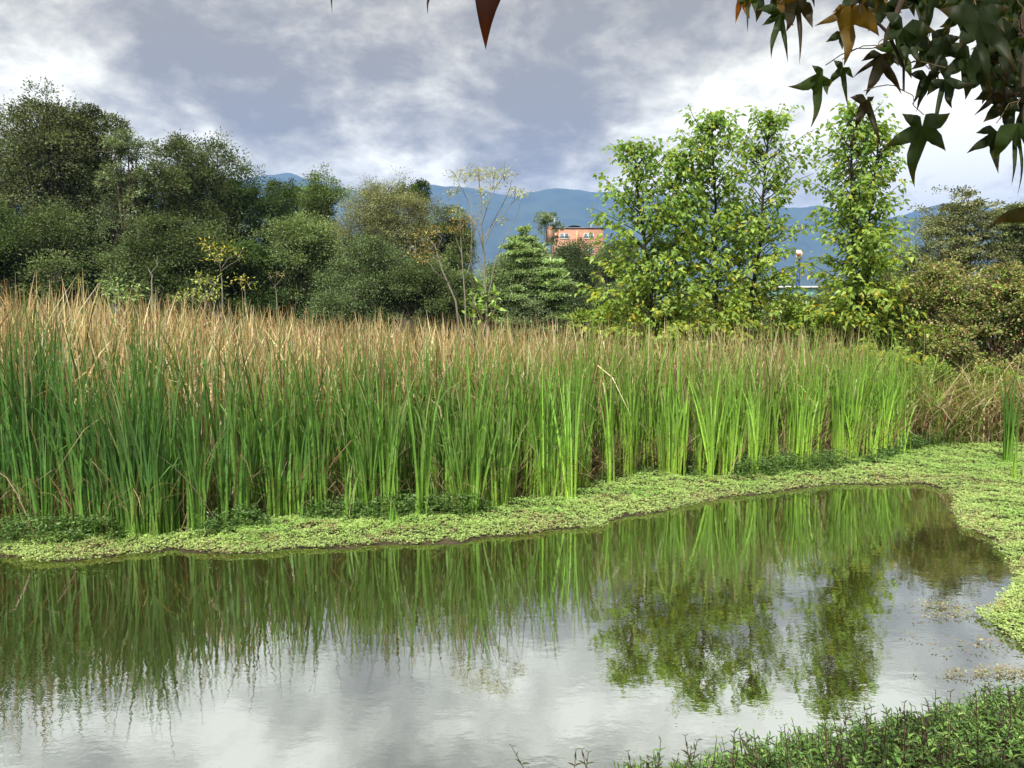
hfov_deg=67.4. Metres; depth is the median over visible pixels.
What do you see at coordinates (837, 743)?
herb sprig
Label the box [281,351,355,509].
cattail clump
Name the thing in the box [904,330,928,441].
cattail clump
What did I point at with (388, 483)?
cattail clump
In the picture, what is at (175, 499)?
cattail clump
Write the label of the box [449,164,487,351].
slender sapling
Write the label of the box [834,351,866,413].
cattail clump
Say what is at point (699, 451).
cattail clump
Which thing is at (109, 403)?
cattail clump
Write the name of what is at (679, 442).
cattail clump
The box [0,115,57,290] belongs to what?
broadleaf tree
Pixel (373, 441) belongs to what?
cattail clump
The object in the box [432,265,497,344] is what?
broadleaf bush
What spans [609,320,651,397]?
cattail clump
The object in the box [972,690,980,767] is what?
herb sprig
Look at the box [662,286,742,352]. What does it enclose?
broadleaf bush
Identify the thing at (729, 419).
cattail clump
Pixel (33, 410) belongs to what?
cattail clump
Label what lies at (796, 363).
cattail clump
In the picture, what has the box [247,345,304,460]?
cattail clump
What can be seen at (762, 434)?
cattail clump
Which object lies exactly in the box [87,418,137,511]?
cattail clump
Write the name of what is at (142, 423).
cattail clump
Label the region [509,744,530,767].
herb sprig
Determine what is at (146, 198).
broadleaf tree
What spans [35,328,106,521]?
cattail clump
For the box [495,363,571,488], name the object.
cattail clump
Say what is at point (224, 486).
cattail clump
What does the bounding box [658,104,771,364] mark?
sapling tree
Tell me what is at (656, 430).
cattail clump
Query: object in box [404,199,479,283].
broadleaf tree
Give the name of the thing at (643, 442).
cattail clump
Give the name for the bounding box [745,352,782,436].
cattail clump
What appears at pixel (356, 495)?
cattail clump
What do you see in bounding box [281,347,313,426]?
cattail clump
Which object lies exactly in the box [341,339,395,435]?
cattail clump
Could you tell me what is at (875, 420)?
cattail clump
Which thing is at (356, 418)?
cattail clump
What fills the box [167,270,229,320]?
pale shrub
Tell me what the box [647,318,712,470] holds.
cattail clump
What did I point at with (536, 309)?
broadleaf bush
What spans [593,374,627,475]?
cattail clump
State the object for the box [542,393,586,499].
cattail clump
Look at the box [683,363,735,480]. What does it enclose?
cattail clump
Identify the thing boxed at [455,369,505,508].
cattail clump
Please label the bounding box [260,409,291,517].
cattail clump
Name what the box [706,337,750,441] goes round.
cattail clump
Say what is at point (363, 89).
sky
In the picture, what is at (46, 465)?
cattail clump
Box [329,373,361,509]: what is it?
cattail clump
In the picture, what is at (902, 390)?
cattail clump
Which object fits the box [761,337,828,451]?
cattail clump
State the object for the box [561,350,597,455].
cattail clump
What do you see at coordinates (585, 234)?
window
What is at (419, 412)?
cattail clump
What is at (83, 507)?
cattail clump
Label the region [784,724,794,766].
herb sprig
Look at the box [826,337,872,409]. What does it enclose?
cattail clump
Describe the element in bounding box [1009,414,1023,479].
cattail clump
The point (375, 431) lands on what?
cattail clump
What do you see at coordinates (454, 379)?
cattail clump
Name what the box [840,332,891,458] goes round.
cattail clump
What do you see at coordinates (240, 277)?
yellow sapling
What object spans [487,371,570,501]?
cattail clump
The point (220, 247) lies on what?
yellow sapling
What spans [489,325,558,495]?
cattail clump
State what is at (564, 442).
cattail clump
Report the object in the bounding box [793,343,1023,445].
dry sedge
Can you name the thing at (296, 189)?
broadleaf tree
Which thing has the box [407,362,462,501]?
cattail clump
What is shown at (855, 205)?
sapling tree
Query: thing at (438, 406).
cattail clump
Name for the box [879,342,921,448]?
cattail clump
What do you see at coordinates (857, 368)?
cattail clump
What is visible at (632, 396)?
cattail clump
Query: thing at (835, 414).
cattail clump
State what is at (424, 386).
cattail clump
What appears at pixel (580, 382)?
cattail clump
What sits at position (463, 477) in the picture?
cattail clump
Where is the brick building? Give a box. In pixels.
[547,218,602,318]
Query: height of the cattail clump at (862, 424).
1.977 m
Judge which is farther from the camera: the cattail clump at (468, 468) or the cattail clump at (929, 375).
the cattail clump at (929, 375)
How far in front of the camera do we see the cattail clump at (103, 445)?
8.72 m
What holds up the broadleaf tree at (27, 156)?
on the ground
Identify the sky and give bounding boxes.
[0,0,1023,221]
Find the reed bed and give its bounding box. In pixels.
[0,268,928,516]
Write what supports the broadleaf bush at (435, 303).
on the ground
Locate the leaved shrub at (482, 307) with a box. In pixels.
[460,277,508,333]
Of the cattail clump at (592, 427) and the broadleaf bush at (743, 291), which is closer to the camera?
the cattail clump at (592, 427)
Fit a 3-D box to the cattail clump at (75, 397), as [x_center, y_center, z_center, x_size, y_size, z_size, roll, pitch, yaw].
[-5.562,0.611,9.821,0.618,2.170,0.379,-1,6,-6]
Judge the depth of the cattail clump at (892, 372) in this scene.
13.94 m
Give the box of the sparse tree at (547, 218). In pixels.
[529,211,564,258]
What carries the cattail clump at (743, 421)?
on the ground
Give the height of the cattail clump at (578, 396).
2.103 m
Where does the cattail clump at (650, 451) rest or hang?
on the ground
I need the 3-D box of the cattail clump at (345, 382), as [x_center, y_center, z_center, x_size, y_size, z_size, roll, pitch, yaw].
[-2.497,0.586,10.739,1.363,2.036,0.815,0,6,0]
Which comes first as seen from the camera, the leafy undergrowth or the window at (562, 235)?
the leafy undergrowth
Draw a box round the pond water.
[0,484,1023,767]
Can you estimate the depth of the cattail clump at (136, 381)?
8.99 m
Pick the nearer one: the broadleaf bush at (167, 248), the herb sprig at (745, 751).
the herb sprig at (745, 751)
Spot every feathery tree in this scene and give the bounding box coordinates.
[74,127,158,316]
[318,166,456,327]
[886,209,959,348]
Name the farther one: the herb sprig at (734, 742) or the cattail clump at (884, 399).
the cattail clump at (884, 399)
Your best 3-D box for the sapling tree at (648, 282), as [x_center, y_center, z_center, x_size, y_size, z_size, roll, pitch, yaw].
[3.055,-2.304,17.564,3.740,6.421,3.534,0,6,0]
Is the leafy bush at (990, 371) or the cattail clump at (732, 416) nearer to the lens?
the cattail clump at (732, 416)
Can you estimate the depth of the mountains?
3118.78 m
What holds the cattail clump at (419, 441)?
on the ground
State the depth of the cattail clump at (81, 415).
8.71 m
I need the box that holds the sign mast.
[796,250,802,285]
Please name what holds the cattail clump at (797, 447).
on the ground
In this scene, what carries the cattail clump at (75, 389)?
on the ground
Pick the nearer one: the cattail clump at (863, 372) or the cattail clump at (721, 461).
the cattail clump at (721, 461)
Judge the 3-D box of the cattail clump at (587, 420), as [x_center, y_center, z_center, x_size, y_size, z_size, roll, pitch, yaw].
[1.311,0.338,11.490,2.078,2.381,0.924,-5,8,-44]
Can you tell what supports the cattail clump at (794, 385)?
on the ground
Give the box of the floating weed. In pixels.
[872,596,1023,678]
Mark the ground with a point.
(516, 510)
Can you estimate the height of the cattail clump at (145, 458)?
2.293 m
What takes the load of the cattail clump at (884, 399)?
on the ground
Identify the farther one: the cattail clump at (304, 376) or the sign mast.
the sign mast
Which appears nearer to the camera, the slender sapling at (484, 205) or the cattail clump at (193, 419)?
the cattail clump at (193, 419)
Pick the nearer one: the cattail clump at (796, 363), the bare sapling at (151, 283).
the cattail clump at (796, 363)
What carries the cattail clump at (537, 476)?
on the ground
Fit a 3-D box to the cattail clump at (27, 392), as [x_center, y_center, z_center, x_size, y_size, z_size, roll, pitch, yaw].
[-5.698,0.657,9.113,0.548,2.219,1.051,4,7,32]
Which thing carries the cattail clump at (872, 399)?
on the ground
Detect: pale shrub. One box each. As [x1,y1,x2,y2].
[94,272,149,318]
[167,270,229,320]
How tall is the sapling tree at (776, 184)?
7.286 m
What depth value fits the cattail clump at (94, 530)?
8.68 m
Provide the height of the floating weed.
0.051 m
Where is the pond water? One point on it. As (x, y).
(608, 644)
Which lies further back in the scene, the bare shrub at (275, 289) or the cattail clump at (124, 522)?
the bare shrub at (275, 289)
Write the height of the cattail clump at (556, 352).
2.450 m
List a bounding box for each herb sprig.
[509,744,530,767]
[569,748,581,767]
[578,748,593,767]
[684,734,694,764]
[685,739,702,767]
[726,728,739,767]
[738,733,750,767]
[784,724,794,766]
[818,692,831,767]
[826,704,854,767]
[832,716,847,767]
[858,707,873,764]
[875,716,889,767]
[899,700,908,767]
[915,715,928,767]
[941,689,954,767]
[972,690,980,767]
[996,692,1015,766]
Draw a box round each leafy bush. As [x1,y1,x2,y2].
[564,302,640,353]
[763,299,847,360]
[810,293,915,377]
[898,355,974,401]
[967,362,1023,401]
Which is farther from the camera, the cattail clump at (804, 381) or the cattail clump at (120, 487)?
the cattail clump at (804, 381)
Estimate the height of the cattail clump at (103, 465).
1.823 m
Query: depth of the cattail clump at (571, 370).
11.72 m
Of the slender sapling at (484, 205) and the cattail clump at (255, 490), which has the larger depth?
the slender sapling at (484, 205)
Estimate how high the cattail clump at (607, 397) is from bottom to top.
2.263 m
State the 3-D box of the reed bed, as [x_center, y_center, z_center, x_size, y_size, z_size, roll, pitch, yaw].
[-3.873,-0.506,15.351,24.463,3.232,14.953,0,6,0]
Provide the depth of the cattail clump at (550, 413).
10.52 m
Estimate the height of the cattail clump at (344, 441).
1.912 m
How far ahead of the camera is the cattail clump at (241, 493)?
9.17 m
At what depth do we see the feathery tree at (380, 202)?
27.72 m
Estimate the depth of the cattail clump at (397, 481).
9.68 m
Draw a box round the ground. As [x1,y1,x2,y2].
[0,308,1023,767]
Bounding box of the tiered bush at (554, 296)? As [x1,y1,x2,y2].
[519,257,579,345]
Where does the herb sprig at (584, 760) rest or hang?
on the ground
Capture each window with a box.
[560,233,568,238]
[584,233,593,238]
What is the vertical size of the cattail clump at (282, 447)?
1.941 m
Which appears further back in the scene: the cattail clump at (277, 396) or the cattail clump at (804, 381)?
the cattail clump at (804, 381)
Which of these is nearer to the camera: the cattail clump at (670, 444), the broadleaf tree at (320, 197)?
the cattail clump at (670, 444)
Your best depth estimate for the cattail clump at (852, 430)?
13.02 m
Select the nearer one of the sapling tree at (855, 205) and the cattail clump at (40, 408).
the cattail clump at (40, 408)
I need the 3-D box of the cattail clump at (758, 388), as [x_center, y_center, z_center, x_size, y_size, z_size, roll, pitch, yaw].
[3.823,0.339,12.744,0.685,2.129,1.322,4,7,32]
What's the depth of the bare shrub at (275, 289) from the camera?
19.36 m
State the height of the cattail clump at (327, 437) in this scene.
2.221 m
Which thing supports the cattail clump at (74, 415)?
on the ground
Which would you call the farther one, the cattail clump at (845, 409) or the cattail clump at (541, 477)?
the cattail clump at (845, 409)
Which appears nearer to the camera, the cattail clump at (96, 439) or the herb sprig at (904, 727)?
the herb sprig at (904, 727)
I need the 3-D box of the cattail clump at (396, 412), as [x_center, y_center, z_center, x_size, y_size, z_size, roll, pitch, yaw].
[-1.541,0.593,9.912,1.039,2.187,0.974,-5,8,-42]
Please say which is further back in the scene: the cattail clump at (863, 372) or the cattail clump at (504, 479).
the cattail clump at (863, 372)
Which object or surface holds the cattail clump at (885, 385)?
on the ground
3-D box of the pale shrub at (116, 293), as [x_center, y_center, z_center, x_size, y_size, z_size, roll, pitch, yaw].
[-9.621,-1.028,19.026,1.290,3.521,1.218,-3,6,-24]
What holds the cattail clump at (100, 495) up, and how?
on the ground
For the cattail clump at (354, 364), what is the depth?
10.82 m
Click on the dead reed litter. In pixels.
(828, 440)
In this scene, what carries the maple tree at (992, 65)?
on the ground
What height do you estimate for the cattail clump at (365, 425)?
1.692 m
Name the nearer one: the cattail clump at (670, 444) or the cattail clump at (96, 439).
the cattail clump at (96, 439)
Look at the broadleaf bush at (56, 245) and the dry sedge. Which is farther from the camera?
the broadleaf bush at (56, 245)
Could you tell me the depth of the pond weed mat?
9.57 m
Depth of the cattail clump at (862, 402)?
13.51 m
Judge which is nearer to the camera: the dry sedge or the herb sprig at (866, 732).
the herb sprig at (866, 732)
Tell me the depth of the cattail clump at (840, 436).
12.83 m
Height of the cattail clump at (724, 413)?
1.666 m
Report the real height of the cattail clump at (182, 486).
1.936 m
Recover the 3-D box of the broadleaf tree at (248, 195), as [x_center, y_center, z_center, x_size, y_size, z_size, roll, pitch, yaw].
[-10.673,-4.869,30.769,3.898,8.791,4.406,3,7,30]
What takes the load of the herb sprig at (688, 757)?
on the ground
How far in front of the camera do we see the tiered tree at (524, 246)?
24.17 m
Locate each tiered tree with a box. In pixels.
[476,225,554,345]
[902,184,1023,378]
[973,198,1023,355]
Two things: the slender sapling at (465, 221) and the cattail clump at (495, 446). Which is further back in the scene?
the slender sapling at (465, 221)
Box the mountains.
[17,173,1001,307]
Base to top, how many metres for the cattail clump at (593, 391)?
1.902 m
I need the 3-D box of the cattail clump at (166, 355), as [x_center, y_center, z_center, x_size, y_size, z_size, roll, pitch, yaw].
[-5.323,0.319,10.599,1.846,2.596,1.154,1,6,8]
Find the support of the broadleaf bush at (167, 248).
on the ground
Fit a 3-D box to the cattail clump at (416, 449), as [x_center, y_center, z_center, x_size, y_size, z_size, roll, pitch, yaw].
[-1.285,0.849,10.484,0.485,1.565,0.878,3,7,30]
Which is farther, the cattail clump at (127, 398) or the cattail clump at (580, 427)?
the cattail clump at (580, 427)
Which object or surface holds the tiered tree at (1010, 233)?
on the ground
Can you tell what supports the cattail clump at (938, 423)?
on the ground
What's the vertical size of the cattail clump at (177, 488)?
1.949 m
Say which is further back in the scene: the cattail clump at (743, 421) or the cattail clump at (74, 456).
the cattail clump at (743, 421)
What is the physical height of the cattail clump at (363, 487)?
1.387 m
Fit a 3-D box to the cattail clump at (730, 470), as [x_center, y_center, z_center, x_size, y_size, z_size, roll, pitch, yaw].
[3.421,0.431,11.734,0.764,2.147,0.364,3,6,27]
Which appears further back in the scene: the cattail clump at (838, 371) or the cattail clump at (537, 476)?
the cattail clump at (838, 371)
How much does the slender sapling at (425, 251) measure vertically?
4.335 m
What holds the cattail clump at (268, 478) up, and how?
on the ground
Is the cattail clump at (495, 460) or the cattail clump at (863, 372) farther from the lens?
the cattail clump at (863, 372)
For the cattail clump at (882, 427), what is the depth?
13.61 m
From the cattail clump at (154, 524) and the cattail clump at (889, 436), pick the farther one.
the cattail clump at (889, 436)
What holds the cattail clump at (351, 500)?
on the ground
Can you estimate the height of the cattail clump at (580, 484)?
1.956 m
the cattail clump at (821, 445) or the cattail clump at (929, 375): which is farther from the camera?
the cattail clump at (929, 375)
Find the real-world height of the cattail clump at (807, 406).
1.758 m
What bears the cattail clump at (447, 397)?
on the ground
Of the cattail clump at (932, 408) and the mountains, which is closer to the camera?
the cattail clump at (932, 408)
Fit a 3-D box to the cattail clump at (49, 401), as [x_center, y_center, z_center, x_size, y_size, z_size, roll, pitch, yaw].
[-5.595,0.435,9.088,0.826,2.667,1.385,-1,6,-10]
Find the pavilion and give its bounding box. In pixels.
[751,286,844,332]
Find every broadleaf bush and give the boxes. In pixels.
[0,188,126,322]
[0,200,52,296]
[73,203,251,332]
[194,237,297,331]
[295,230,429,340]
[370,252,469,344]
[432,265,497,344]
[462,254,551,343]
[596,279,657,338]
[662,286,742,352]
[719,274,776,338]
[755,292,802,339]
[805,274,864,341]
[810,297,841,339]
[860,264,916,292]
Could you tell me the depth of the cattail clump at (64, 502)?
8.74 m
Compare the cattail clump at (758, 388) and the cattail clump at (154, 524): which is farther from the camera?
the cattail clump at (758, 388)
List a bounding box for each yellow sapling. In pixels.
[195,236,246,328]
[230,273,255,312]
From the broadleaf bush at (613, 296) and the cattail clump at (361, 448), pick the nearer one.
the cattail clump at (361, 448)
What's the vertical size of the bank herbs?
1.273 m
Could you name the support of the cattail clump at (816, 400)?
on the ground
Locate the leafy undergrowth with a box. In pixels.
[0,427,953,544]
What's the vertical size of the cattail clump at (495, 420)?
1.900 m
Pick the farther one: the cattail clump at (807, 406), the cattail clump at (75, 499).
the cattail clump at (807, 406)
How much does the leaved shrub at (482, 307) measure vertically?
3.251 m
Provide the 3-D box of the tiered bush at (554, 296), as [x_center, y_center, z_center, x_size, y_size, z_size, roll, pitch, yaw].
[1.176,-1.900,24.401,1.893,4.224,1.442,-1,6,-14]
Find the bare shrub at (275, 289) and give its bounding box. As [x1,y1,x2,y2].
[270,269,284,321]
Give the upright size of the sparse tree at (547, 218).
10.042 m
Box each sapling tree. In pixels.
[574,136,738,368]
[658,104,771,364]
[684,103,822,355]
[780,94,936,376]
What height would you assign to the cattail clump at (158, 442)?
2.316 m
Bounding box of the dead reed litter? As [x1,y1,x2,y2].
[0,400,942,530]
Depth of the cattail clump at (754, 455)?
11.93 m
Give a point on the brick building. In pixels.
(573, 232)
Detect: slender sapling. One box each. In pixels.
[399,221,460,350]
[442,162,533,360]
[443,213,480,341]
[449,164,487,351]
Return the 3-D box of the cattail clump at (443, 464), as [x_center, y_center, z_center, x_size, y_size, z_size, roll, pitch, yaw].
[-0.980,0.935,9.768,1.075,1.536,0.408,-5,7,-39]
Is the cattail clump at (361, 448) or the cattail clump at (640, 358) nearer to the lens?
the cattail clump at (361, 448)
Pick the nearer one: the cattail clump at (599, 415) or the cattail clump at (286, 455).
the cattail clump at (286, 455)
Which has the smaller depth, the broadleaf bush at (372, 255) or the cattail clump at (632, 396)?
the cattail clump at (632, 396)
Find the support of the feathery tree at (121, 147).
on the ground
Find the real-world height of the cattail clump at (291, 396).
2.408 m
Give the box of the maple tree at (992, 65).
[331,0,1023,236]
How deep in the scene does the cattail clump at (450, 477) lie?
9.74 m
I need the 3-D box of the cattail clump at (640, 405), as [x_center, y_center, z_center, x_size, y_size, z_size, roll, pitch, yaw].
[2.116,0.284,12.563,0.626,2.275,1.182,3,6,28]
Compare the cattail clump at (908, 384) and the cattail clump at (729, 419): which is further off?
the cattail clump at (908, 384)
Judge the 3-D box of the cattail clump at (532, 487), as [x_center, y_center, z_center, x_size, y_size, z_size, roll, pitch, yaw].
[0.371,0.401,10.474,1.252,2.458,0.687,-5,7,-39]
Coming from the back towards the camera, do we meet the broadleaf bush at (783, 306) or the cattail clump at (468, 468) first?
the broadleaf bush at (783, 306)
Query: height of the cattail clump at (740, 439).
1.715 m
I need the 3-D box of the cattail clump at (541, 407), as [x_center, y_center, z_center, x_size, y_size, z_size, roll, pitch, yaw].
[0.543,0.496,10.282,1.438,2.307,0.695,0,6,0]
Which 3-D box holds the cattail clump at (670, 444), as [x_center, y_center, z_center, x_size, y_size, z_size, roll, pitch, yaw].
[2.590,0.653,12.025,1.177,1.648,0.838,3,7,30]
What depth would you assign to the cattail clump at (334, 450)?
10.10 m
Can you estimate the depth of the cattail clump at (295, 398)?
9.77 m
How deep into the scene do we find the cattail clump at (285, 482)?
9.62 m
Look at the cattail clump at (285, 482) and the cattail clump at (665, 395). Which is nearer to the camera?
the cattail clump at (285, 482)
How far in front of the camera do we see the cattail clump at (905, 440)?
13.76 m
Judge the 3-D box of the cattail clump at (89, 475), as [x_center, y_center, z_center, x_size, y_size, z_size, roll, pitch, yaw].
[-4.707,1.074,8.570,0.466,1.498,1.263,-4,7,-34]
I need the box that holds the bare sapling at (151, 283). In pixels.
[146,256,157,313]
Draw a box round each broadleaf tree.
[0,75,142,312]
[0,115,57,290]
[19,100,141,304]
[79,165,174,315]
[106,126,260,317]
[203,152,303,317]
[245,209,372,343]
[260,177,304,266]
[276,162,353,292]
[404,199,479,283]
[544,237,612,339]
[593,240,640,320]
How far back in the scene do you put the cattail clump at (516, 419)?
10.78 m
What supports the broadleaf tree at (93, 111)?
on the ground
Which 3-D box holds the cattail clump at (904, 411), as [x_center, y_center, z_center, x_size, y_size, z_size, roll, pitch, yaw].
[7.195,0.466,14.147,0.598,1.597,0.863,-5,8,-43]
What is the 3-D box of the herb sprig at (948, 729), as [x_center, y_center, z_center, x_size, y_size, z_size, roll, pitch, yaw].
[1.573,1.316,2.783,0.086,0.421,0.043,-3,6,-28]
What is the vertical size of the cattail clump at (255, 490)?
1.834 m
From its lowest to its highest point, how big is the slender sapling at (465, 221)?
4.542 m
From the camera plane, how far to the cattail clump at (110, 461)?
8.65 m
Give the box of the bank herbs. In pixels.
[604,678,1023,767]
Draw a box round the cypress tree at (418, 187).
[392,177,433,325]
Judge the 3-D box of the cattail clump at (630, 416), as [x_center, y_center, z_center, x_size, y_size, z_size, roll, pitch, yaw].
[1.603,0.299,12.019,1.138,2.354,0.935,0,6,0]
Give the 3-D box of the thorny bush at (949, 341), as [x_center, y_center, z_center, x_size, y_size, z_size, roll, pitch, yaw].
[9.521,-0.999,17.442,2.988,3.830,2.486,0,6,0]
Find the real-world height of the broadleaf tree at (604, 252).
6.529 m
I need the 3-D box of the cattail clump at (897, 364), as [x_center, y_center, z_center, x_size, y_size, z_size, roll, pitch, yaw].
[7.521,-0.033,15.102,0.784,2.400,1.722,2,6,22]
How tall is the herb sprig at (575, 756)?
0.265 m
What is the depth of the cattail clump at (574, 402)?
11.41 m
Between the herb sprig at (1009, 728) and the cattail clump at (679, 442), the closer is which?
the herb sprig at (1009, 728)
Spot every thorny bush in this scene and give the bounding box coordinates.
[871,254,1002,379]
[932,252,1023,383]
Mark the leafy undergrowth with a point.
(6, 530)
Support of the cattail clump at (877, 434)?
on the ground
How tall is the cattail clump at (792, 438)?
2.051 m
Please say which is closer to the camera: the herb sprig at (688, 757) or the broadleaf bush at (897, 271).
the herb sprig at (688, 757)
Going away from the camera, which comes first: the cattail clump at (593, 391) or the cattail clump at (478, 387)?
the cattail clump at (478, 387)
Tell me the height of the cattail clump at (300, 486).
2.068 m
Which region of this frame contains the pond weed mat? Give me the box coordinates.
[0,435,1023,647]
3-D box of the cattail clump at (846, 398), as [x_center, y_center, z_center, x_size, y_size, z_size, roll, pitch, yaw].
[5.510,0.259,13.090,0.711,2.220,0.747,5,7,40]
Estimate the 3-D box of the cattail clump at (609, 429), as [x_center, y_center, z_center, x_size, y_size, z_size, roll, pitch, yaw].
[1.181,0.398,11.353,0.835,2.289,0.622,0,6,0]
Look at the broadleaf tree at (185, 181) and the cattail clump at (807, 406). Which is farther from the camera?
the broadleaf tree at (185, 181)
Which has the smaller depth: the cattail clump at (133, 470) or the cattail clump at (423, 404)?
the cattail clump at (133, 470)
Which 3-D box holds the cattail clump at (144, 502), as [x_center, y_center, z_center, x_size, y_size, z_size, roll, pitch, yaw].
[-4.062,0.811,8.777,1.631,1.979,0.927,0,6,0]
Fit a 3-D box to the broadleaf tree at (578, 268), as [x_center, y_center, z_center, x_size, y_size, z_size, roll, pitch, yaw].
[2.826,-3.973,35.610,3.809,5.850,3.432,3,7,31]
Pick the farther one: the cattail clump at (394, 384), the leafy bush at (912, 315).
the leafy bush at (912, 315)
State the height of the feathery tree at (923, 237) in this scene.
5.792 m
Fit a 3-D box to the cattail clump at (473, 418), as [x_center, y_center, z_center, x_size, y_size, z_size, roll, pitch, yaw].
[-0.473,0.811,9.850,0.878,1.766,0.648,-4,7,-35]
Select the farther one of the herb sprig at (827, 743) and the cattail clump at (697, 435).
the cattail clump at (697, 435)
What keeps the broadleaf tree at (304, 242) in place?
on the ground
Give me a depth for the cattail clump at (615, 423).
12.62 m
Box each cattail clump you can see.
[0,292,49,530]
[0,294,48,513]
[0,300,58,513]
[0,343,92,534]
[0,351,67,517]
[0,364,31,527]
[0,389,94,539]
[1,353,89,535]
[4,363,55,503]
[5,376,92,525]
[10,367,59,505]
[19,310,87,517]
[28,366,109,525]
[33,364,186,528]
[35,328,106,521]
[41,350,123,450]
[43,396,125,537]
[47,355,161,530]
[49,354,89,442]
[53,348,186,537]
[60,394,119,532]
[60,399,131,534]
[61,360,132,496]
[64,419,115,537]
[64,433,108,528]
[71,353,137,509]
[75,304,158,499]
[80,401,130,523]
[85,373,228,539]
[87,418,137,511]
[88,335,195,485]
[91,389,132,536]
[92,383,137,528]
[94,367,143,537]
[96,374,145,538]
[99,392,146,538]
[104,347,201,532]
[109,344,189,538]
[109,424,190,534]
[120,406,168,537]
[126,402,185,533]
[127,335,151,443]
[135,375,225,534]
[140,314,200,426]
[153,376,224,528]
[155,389,246,531]
[156,365,241,529]
[169,354,237,532]
[218,382,284,516]
[220,365,253,525]
[236,368,297,516]
[236,372,321,517]
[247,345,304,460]
[259,368,323,515]
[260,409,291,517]
[263,402,298,516]
[266,354,328,513]
[267,345,318,505]
[274,330,314,506]
[276,374,376,517]
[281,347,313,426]
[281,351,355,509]
[299,344,343,514]
[314,363,355,506]
[321,372,362,505]
[324,385,385,484]
[328,408,414,517]
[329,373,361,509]
[332,336,364,409]
[334,402,370,509]
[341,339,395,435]
[341,356,376,417]
[341,418,385,515]
[344,459,367,522]
[349,350,369,445]
[350,368,401,507]
[350,369,402,510]
[352,360,414,502]
[356,395,410,512]
[365,367,424,511]
[372,371,411,515]
[384,345,492,468]
[385,379,455,504]
[389,499,396,525]
[394,328,442,446]
[400,364,440,491]
[401,400,424,502]
[403,367,446,518]
[405,392,497,513]
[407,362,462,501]
[412,392,431,442]
[417,363,458,453]
[419,320,462,458]
[423,337,478,457]
[424,358,545,479]
[431,393,479,513]
[431,397,472,505]
[433,387,474,511]
[433,398,482,515]
[436,346,510,511]
[439,358,462,444]
[441,381,506,498]
[446,384,529,505]
[454,374,524,494]
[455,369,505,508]
[456,387,496,515]
[482,404,515,504]
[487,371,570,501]
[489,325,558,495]
[494,397,528,507]
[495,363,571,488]
[495,374,533,474]
[496,323,582,497]
[505,328,561,492]
[513,357,538,459]
[514,342,592,498]
[519,356,560,496]
[526,399,619,499]
[531,394,569,498]
[536,381,581,495]
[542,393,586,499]
[546,355,586,499]
[547,376,591,476]
[553,348,594,389]
[554,337,631,485]
[557,333,603,476]
[557,347,593,460]
[557,362,613,487]
[557,369,598,441]
[560,361,598,488]
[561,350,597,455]
[573,359,603,456]
[574,356,643,476]
[586,384,606,476]
[588,337,616,451]
[593,343,622,484]
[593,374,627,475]
[597,337,649,476]
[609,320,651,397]
[611,366,632,458]
[615,348,665,463]
[619,339,669,476]
[620,367,651,448]
[627,334,662,452]
[627,367,649,469]
[636,336,666,430]
[639,366,663,470]
[639,367,692,473]
[646,379,666,469]
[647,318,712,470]
[648,357,693,469]
[650,345,715,418]
[654,390,696,474]
[655,381,703,474]
[659,373,689,474]
[661,327,753,471]
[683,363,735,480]
[688,387,713,471]
[689,382,723,474]
[691,381,742,429]
[698,383,750,476]
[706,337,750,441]
[714,376,743,469]
[715,393,748,454]
[719,356,753,477]
[719,387,744,471]
[724,358,752,473]
[729,360,778,473]
[729,372,761,472]
[731,372,762,474]
[738,345,773,457]
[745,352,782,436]
[750,393,773,472]
[754,355,820,466]
[756,378,793,469]
[759,372,777,468]
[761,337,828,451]
[762,339,829,419]
[770,351,808,440]
[778,335,830,434]
[778,368,819,447]
[778,372,849,467]
[779,345,823,468]
[792,365,830,454]
[799,350,870,459]
[803,335,856,415]
[806,343,843,460]
[814,347,852,462]
[818,349,856,460]
[820,327,862,421]
[823,359,898,435]
[825,339,863,459]
[825,343,859,426]
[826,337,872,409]
[826,351,872,447]
[829,330,916,413]
[831,352,891,459]
[832,370,892,460]
[833,335,899,452]
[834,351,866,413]
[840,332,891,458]
[849,334,893,453]
[851,365,874,449]
[866,405,891,460]
[870,342,903,415]
[870,369,899,446]
[871,361,931,449]
[871,382,908,443]
[873,355,933,452]
[875,339,907,415]
[876,353,939,451]
[876,399,903,450]
[879,329,919,414]
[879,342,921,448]
[880,376,927,448]
[882,357,922,439]
[888,347,915,440]
[890,353,937,416]
[895,408,918,453]
[896,356,921,425]
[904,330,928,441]
[904,348,930,434]
[913,360,939,405]
[918,345,938,399]
[922,380,941,439]
[923,358,959,443]
[996,359,1023,464]
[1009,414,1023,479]
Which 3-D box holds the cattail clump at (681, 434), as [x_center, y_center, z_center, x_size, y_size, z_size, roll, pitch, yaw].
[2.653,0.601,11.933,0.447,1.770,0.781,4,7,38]
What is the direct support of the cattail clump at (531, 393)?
on the ground
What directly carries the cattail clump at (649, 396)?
on the ground
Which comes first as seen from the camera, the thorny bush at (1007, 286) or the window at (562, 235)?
the thorny bush at (1007, 286)
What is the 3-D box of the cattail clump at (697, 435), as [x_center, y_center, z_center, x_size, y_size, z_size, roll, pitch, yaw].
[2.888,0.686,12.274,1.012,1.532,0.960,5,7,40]
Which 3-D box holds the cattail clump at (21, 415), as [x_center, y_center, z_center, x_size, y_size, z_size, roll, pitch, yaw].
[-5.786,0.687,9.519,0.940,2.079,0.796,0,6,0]
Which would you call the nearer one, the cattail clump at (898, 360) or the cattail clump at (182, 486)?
the cattail clump at (182, 486)
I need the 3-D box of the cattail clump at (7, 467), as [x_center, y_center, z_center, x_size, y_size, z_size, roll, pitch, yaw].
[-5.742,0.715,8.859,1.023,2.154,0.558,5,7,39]
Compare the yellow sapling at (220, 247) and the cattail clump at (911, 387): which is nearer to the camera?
the cattail clump at (911, 387)
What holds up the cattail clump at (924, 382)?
on the ground

